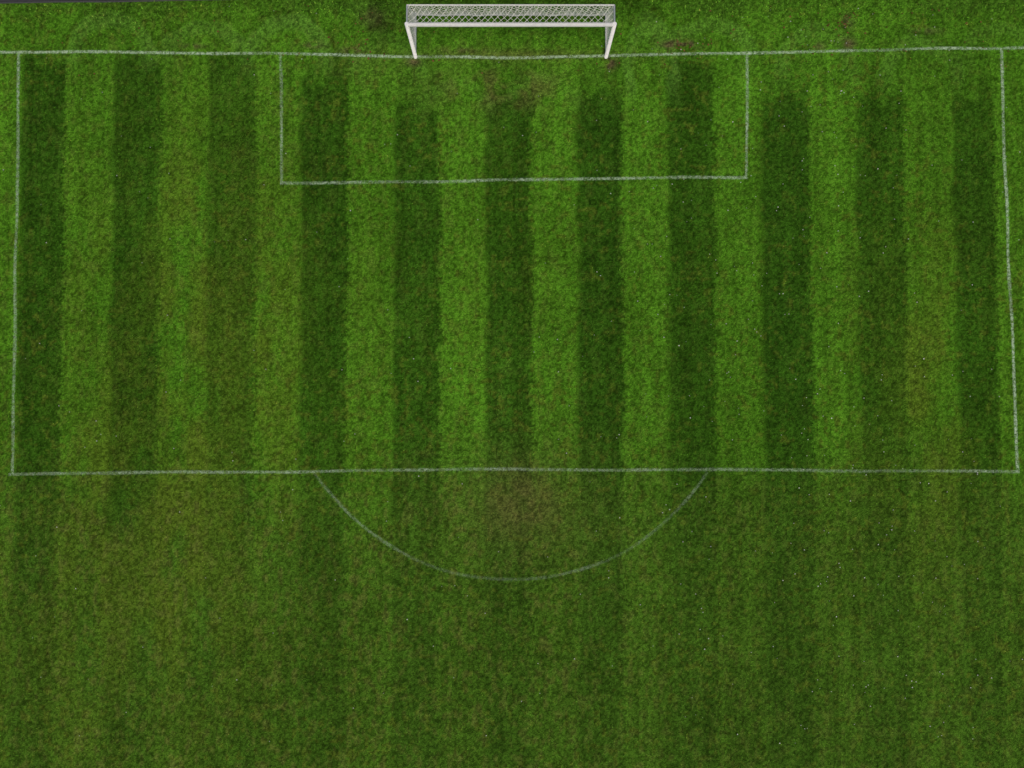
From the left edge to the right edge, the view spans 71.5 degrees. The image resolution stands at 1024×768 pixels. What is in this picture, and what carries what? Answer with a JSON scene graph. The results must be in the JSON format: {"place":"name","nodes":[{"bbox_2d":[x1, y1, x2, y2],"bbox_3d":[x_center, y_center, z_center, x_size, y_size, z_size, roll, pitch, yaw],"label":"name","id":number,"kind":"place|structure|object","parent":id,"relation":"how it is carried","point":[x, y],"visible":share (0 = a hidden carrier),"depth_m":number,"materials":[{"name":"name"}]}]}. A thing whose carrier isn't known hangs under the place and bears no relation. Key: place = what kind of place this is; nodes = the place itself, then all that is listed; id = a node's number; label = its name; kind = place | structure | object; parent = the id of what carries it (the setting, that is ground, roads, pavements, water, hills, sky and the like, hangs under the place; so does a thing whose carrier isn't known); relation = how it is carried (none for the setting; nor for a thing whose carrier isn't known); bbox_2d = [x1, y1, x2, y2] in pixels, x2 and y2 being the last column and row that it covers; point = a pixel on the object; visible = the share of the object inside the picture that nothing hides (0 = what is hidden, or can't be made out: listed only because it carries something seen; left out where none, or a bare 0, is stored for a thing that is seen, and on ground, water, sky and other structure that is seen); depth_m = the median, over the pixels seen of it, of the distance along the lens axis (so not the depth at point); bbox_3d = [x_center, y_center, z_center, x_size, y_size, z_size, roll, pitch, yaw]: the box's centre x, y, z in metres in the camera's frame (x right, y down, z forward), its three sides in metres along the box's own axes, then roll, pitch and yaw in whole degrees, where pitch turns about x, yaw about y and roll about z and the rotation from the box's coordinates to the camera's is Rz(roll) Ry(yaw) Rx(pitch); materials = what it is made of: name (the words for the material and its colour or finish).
{"place":"outdoors","nodes":[
{"label":"outdoors","id":0,"kind":"place"},
{"bbox_2d":[0,0,112,1],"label":"asphalt path","id":1,"kind":"structure","parent":0,"point":[50,0],"depth_m":29.52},
{"bbox_2d":[0,0,1023,767],"bbox_3d":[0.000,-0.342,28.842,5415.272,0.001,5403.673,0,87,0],"label":"grass pitch","id":2,"kind":"object","parent":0,"point":[596,704],"depth_m":28.82,"materials":[{"name":"green plant"}]},
{"bbox_2d":[0,0,204,3],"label":"path kerb","id":3,"kind":"structure","parent":2,"relation":"on","point":[94,1],"depth_m":29.48,"materials":[{"name":"stone"}]},
{"bbox_2d":[405,22,416,58],"bbox_3d":[-3.990,-13.584,28.169,0.152,2.500,0.152,0,87,0],"label":"post","id":4,"kind":"object","parent":2,"relation":"on","point":[409,34],"visible":1,"depth_m":28.00,"materials":[{"name":"white metal"}]},
{"bbox_2d":[408,22,612,26],"bbox_3d":[-0.050,-13.636,26.980,7.760,0.156,0.156,0,87,0],"label":"crossbar","id":5,"kind":"object","parent":4,"relation":"attached to","point":[509,24],"visible":1,"depth_m":26.92,"materials":[{"name":"white paint"}]},
{"bbox_2d":[406,4,614,21],"bbox_3d":[-0.050,-14.054,26.999,7.940,0.060,0.736,0,87,0],"label":"top frame","id":6,"kind":"object","parent":4,"relation":"attached to","point":[507,5],"visible":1,"depth_m":26.99,"materials":[{"name":"white paint"}]},
{"bbox_2d":[408,4,612,23],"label":"net ties","id":7,"kind":"object","parent":6,"relation":"attached to","point":[506,5],"visible":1,"depth_m":26.98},
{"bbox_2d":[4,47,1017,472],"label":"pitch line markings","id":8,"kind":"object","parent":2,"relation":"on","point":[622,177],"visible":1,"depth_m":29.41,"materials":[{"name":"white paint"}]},
{"bbox_2d":[415,15,606,51],"bbox_3d":[-0.050,-14.444,29.418,7.956,0.076,1.708,0,87,0],"label":"ground frame","id":9,"kind":"object","parent":2,"relation":"on","point":[523,15],"visible":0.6,"depth_m":29.45,"materials":[{"name":"white paint"}]},
{"bbox_2d":[408,4,614,48],"bbox_3d":[-0.050,-14.484,28.199,7.892,2.451,1.713,0,87,0],"label":"net","id":10,"kind":"object","parent":9,"relation":"on","point":[492,13],"visible":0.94,"depth_m":27.54,"materials":[{"name":"white fabric"}]},
{"bbox_2d":[604,22,616,58],"bbox_3d":[3.890,-13.584,28.169,0.152,2.500,0.152,0,87,0],"label":"post","id":11,"kind":"object","parent":2,"relation":"on","point":[613,28],"visible":1,"depth_m":27.98,"materials":[{"name":"white metal"}]}
]}

